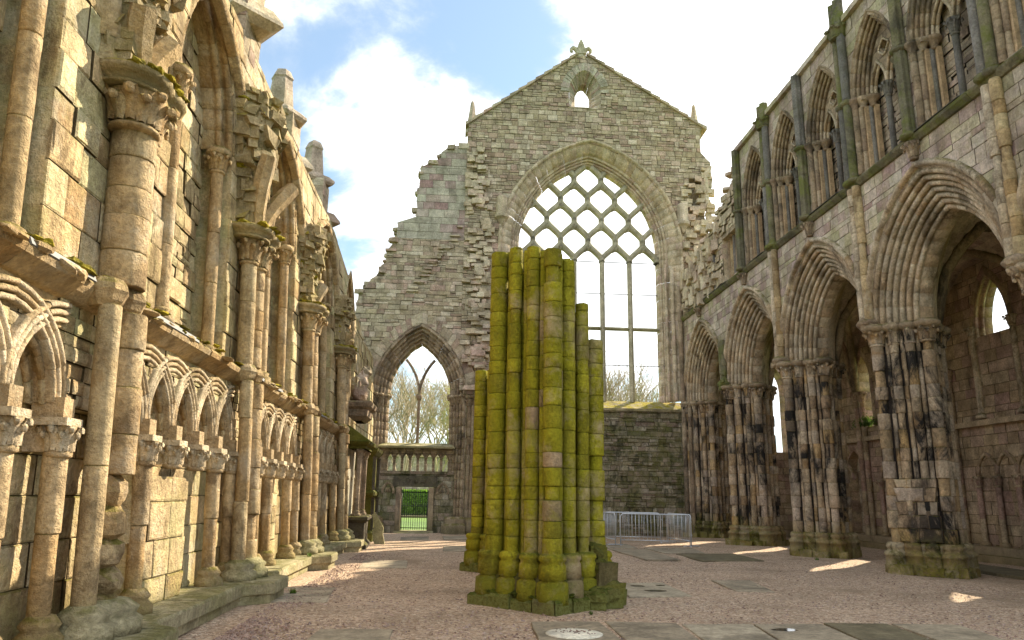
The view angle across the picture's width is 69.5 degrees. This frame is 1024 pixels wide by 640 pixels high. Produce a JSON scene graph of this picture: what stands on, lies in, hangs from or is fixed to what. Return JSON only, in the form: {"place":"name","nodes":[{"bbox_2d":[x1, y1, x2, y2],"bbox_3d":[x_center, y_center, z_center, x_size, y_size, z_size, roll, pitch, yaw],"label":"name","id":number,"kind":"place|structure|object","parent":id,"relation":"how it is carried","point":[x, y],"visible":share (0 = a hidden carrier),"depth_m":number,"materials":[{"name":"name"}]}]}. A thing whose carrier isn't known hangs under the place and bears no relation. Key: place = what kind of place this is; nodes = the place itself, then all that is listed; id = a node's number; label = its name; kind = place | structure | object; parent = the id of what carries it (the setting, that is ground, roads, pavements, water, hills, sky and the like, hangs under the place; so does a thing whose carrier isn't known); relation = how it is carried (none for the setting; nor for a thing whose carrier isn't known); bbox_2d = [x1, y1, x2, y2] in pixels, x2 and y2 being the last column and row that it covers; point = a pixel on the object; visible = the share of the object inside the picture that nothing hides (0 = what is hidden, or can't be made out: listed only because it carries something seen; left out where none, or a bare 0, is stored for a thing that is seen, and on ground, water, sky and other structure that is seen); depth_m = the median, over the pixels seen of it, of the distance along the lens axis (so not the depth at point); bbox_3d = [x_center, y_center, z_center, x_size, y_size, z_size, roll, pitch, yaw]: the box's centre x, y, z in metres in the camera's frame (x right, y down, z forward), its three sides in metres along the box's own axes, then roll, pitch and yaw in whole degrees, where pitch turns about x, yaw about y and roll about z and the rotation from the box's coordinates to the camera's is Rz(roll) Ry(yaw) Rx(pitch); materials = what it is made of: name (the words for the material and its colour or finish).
{"place":"outdoors","nodes":[
{"label":"outdoors","id":0,"kind":"place"},
{"bbox_2d":[401,518,426,529],"bbox_3d":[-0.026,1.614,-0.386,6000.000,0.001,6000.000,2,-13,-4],"label":"lawn","id":1,"kind":"structure","parent":0,"point":[414,522],"depth_m":44.19,"materials":[{"name":"green plant"}]},
{"bbox_2d":[380,370,410,429],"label":"bare tree","id":2,"kind":"object","parent":1,"relation":"on","point":[394,410],"visible":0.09,"depth_m":70.38,"materials":[{"name":"brown plant"}]},
{"bbox_2d":[388,378,436,470],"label":"bare tree","id":3,"kind":"object","parent":1,"relation":"on","point":[392,430],"visible":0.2,"depth_m":85.83,"materials":[{"name":"brown plant"}]},
{"bbox_2d":[401,515,425,517],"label":"flower bed","id":4,"kind":"object","parent":1,"relation":"on","point":[413,516],"visible":0.21,"depth_m":55.43,"materials":[{"name":"soil"}]},
{"bbox_2d":[389,362,441,470],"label":"bare tree","id":5,"kind":"object","parent":1,"relation":"on","point":[412,440],"visible":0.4,"depth_m":79.16,"materials":[{"name":"brown plant"}]},
{"bbox_2d":[383,366,448,489],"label":"bare tree","id":6,"kind":"object","parent":1,"relation":"on","point":[405,411],"visible":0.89,"depth_m":69.07,"materials":[{"name":"brown plant"}]},
{"bbox_2d":[387,454,447,489],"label":"stone house","id":7,"kind":"structure","parent":1,"relation":"on","point":[421,464],"depth_m":97.56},
{"bbox_2d":[394,358,449,489],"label":"bare tree","id":8,"kind":"object","parent":1,"relation":"on","point":[442,437],"visible":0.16,"depth_m":85.78,"materials":[{"name":"brown plant"}]},
{"bbox_2d":[393,374,458,487],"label":"bare tree","id":9,"kind":"object","parent":1,"relation":"on","point":[436,461],"visible":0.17,"depth_m":77.39,"materials":[{"name":"brown plant"}]},
{"bbox_2d":[401,489,463,514],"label":"hedge","id":10,"kind":"object","parent":1,"relation":"on","point":[416,501],"visible":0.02,"depth_m":58.91,"materials":[{"name":"green plant"}]},
{"bbox_2d":[435,380,449,464],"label":"bare tree","id":11,"kind":"object","parent":1,"relation":"on","point":[444,418],"visible":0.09,"depth_m":87.15,"materials":[{"name":"brown plant"}]},
{"bbox_2d":[440,400,448,423],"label":"bare tree","id":12,"kind":"object","parent":1,"relation":"on","point":[444,412],"visible":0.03,"depth_m":75.66,"materials":[{"name":"green plant"}]},
{"bbox_2d":[424,381,465,474],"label":"bare tree","id":13,"kind":"object","parent":1,"relation":"on","point":[443,410],"visible":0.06,"depth_m":77.24,"materials":[{"name":"brown plant"}]},
{"bbox_2d":[427,379,466,448],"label":"bare tree","id":14,"kind":"object","parent":1,"relation":"on","point":[446,419],"visible":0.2,"depth_m":67.90,"materials":[{"name":"brown plant"}]},
{"bbox_2d":[606,359,616,400],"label":"bare tree","id":15,"kind":"object","parent":1,"relation":"on","point":[609,382],"visible":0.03,"depth_m":88.28,"materials":[{"name":"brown plant"}]},
{"bbox_2d":[606,355,654,400],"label":"bare tree","id":16,"kind":"object","parent":1,"relation":"on","point":[616,376],"visible":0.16,"depth_m":93.42,"materials":[{"name":"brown plant"}]},
{"bbox_2d":[606,360,658,401],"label":"bare tree","id":17,"kind":"object","parent":1,"relation":"on","point":[612,391],"visible":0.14,"depth_m":89.83,"materials":[{"name":"brown plant"}]},
{"bbox_2d":[608,376,658,401],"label":"bare tree","id":18,"kind":"object","parent":1,"relation":"on","point":[627,395],"visible":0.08,"depth_m":90.65,"materials":[{"name":"brown plant"}]},
{"bbox_2d":[616,366,673,402],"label":"bare tree","id":19,"kind":"object","parent":1,"relation":"on","point":[639,387],"visible":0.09,"depth_m":93.29,"materials":[{"name":"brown plant"}]},
{"bbox_2d":[617,363,674,402],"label":"bare tree","id":20,"kind":"object","parent":1,"relation":"on","point":[639,391],"visible":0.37,"depth_m":84.48,"materials":[{"name":"brown plant"}]},
{"bbox_2d":[400,488,428,529],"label":"iron gate","id":21,"kind":"structure","parent":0,"point":[416,492],"depth_m":32.48,"materials":[{"name":"metal"}]},
{"bbox_2d":[178,533,1023,639],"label":"gravel floor","id":22,"kind":"structure","parent":0,"point":[873,559],"depth_m":12.43,"materials":[{"name":"beige gravel"}]},
{"bbox_2d":[0,0,373,639],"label":"aisle wall","id":23,"kind":"structure","parent":22,"relation":"on","point":[186,356],"depth_m":8.72,"materials":[{"name":"stone"}]},
{"bbox_2d":[288,588,296,593],"bbox_3d":[-3.570,4.405,12.027,0.125,0.116,0.142,9,-16,-30],"label":"weed","id":24,"kind":"object","parent":22,"relation":"on","point":[292,591],"visible":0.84,"depth_m":11.99,"materials":[{"name":"green plant"}]},
{"bbox_2d":[271,587,335,602],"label":"ledger slab","id":25,"kind":"structure","parent":22,"relation":"on","point":[326,595],"depth_m":11.76,"materials":[{"name":"stone"}]},
{"bbox_2d":[308,629,392,639],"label":"ledger slab","id":26,"kind":"structure","parent":22,"relation":"on","point":[352,634],"depth_m":8.49,"materials":[{"name":"stone"}]},
{"bbox_2d":[337,365,377,548],"bbox_3d":[-4.943,4.291,23.753,1.050,5.749,2.400,2,-13,-4],"label":"wall monument","id":27,"kind":"object","parent":22,"relation":"on","point":[362,410],"depth_m":23.25,"materials":[{"name":"beige stone"}]},
{"bbox_2d":[355,447,383,541],"bbox_3d":[-5.453,6.187,26.665,1.270,3.400,2.120,2,-13,-4],"label":"tomb monument","id":28,"kind":"object","parent":22,"relation":"on","point":[372,485],"visible":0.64,"depth_m":26.01,"materials":[{"name":"stone"}]},
{"bbox_2d":[372,512,384,543],"bbox_3d":[-4.462,6.952,24.683,0.474,1.020,0.262,2,-13,-4],"label":"leaning stone","id":29,"kind":"object","parent":22,"relation":"on","point":[377,533],"visible":1,"depth_m":24.58,"materials":[{"name":"beige stone"}]},
{"bbox_2d":[358,560,406,568],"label":"ledger slab","id":30,"kind":"structure","parent":22,"relation":"on","point":[390,564],"depth_m":17.19,"materials":[{"name":"stone"}]},
{"bbox_2d":[354,144,474,534],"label":"aisle end wall","id":31,"kind":"structure","parent":22,"relation":"on","point":[408,301],"depth_m":33.77,"materials":[{"name":"grey stone"}]},
{"bbox_2d":[400,536,428,540],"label":"ledger slab","id":32,"kind":"structure","parent":22,"relation":"on","point":[416,538],"depth_m":27.74,"materials":[{"name":"stone"}]},
{"bbox_2d":[443,546,466,551],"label":"ledger slab","id":33,"kind":"structure","parent":22,"relation":"on","point":[454,548],"depth_m":22.67,"materials":[{"name":"stone"}]},
{"bbox_2d":[443,536,466,539],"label":"ledger slab","id":34,"kind":"structure","parent":22,"relation":"on","point":[454,538],"depth_m":27.81,"materials":[{"name":"stone"}]},
{"bbox_2d":[459,370,488,572],"bbox_3d":[0.045,3.333,16.839,1.696,4.550,1.708,-11,-18,40],"label":"pier stump","id":35,"kind":"object","parent":22,"relation":"on","point":[475,541],"visible":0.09,"depth_m":16.61,"materials":[{"name":"green stone"}]},
{"bbox_2d":[467,246,626,616],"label":"mossy pier","id":36,"kind":"structure","parent":22,"relation":"on","point":[546,552],"depth_m":11.41,"materials":[{"name":"green stone"}]},
{"bbox_2d":[531,621,620,639],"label":"ledger slab","id":37,"kind":"structure","parent":22,"relation":"on","point":[569,630],"depth_m":8.90,"materials":[{"name":"stone"}]},
{"bbox_2d":[459,39,716,536],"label":"gable wall","id":38,"kind":"structure","parent":22,"relation":"on","point":[638,144],"depth_m":35.86,"materials":[{"name":"stone"}]},
{"bbox_2d":[603,512,622,544],"bbox_3d":[3.452,7.553,26.835,0.609,1.100,2.233,3,-14,-9],"label":"crowd barrier","id":39,"kind":"object","parent":22,"relation":"on","point":[612,525],"visible":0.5,"depth_m":26.17,"materials":[{"name":"metal"}]},
{"bbox_2d":[212,553,1023,639],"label":"gravel pebbles","id":40,"kind":"object","parent":22,"relation":"on","point":[230,632],"visible":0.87,"depth_m":10.58,"materials":[{"name":"beige gravel"}]},
{"bbox_2d":[606,544,637,548],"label":"ledger slab","id":41,"kind":"structure","parent":22,"relation":"on","point":[625,546],"depth_m":24.70,"materials":[{"name":"stone"}]},
{"bbox_2d":[604,512,662,542],"bbox_3d":[4.548,7.829,27.914,2.240,1.100,0.609,-1,-14,6],"label":"crowd barrier","id":42,"kind":"object","parent":22,"relation":"on","point":[635,526],"visible":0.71,"depth_m":27.92,"materials":[{"name":"metal"}]},
{"bbox_2d":[610,549,680,561],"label":"ledger slab","id":43,"kind":"structure","parent":22,"relation":"on","point":[645,554],"depth_m":21.23,"materials":[{"name":"stone"}]},
{"bbox_2d":[605,621,698,639],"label":"ledger slab","id":44,"kind":"structure","parent":22,"relation":"on","point":[645,631],"depth_m":9.01,"materials":[{"name":"stone"}]},
{"bbox_2d":[618,513,691,546],"bbox_3d":[4.951,7.275,25.572,2.497,1.100,0.609,-1,-14,7],"label":"crowd barrier","id":45,"kind":"object","parent":22,"relation":"on","point":[690,535],"visible":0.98,"depth_m":25.58,"materials":[{"name":"metal"}]},
{"bbox_2d":[626,582,691,597],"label":"ledger slab","id":46,"kind":"structure","parent":22,"relation":"on","point":[649,590],"depth_m":12.92,"materials":[{"name":"stone"}]},
{"bbox_2d":[644,548,704,553],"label":"ledger slab","id":47,"kind":"structure","parent":22,"relation":"on","point":[677,550],"depth_m":23.15,"materials":[{"name":"stone"}]},
{"bbox_2d":[660,513,699,546],"bbox_3d":[6.019,7.542,26.620,0.609,1.100,2.335,3,-14,-9],"label":"crowd barrier","id":48,"kind":"object","parent":22,"relation":"on","point":[677,528],"visible":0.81,"depth_m":26.71,"materials":[{"name":"metal"}]},
{"bbox_2d":[676,553,763,561],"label":"ledger slab","id":49,"kind":"structure","parent":22,"relation":"on","point":[716,557],"depth_m":20.48,"materials":[{"name":"grey stone"}]},
{"bbox_2d":[682,624,775,639],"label":"ledger slab","id":50,"kind":"structure","parent":22,"relation":"on","point":[726,631],"depth_m":9.04,"materials":[{"name":"stone"}]},
{"bbox_2d":[711,580,774,592],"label":"ledger slab","id":51,"kind":"structure","parent":22,"relation":"on","point":[741,585],"depth_m":14.01,"materials":[{"name":"stone"}]},
{"bbox_2d":[725,369,792,537],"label":"aisle end wall","id":52,"kind":"structure","parent":22,"relation":"on","point":[785,507],"depth_m":33.34,"materials":[{"name":"grey stone"}]},
{"bbox_2d":[754,624,857,639],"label":"ledger slab","id":53,"kind":"structure","parent":22,"relation":"on","point":[799,631],"depth_m":9.11,"materials":[{"name":"stone"}]},
{"bbox_2d":[679,0,1023,579],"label":"arcade wall","id":54,"kind":"structure","parent":22,"relation":"on","point":[877,151],"depth_m":19.80,"materials":[{"name":"stone"}]},
{"bbox_2d":[722,211,1023,566],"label":"aisle wall","id":55,"kind":"structure","parent":22,"relation":"on","point":[985,366],"depth_m":22.27,"materials":[{"name":"stone"}]},
{"bbox_2d":[851,412,877,428],"bbox_3d":[13.490,3.787,28.158,0.393,0.619,2.329,2,-13,-4],"label":"ledge plant","id":56,"kind":"object","parent":55,"relation":"on","point":[868,422],"visible":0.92,"depth_m":27.99,"materials":[{"name":"green plant"}]},
{"bbox_2d":[824,623,929,639],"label":"ledger slab","id":57,"kind":"structure","parent":22,"relation":"on","point":[867,631],"depth_m":9.22,"materials":[{"name":"grey stone"}]},
{"bbox_2d":[891,624,1003,639],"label":"ledger slab","id":58,"kind":"structure","parent":22,"relation":"on","point":[942,632],"depth_m":9.28,"materials":[{"name":"stone"}]},
{"bbox_2d":[979,564,1023,579],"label":"ledger slab","id":59,"kind":"structure","parent":22,"relation":"on","point":[1005,572],"depth_m":17.30,"materials":[{"name":"grey stone"}]},
{"bbox_2d":[259,0,1008,451],"label":"sky","id":60,"kind":"structure","parent":0,"point":[384,87],"materials":[{"name":"white"}]}
]}

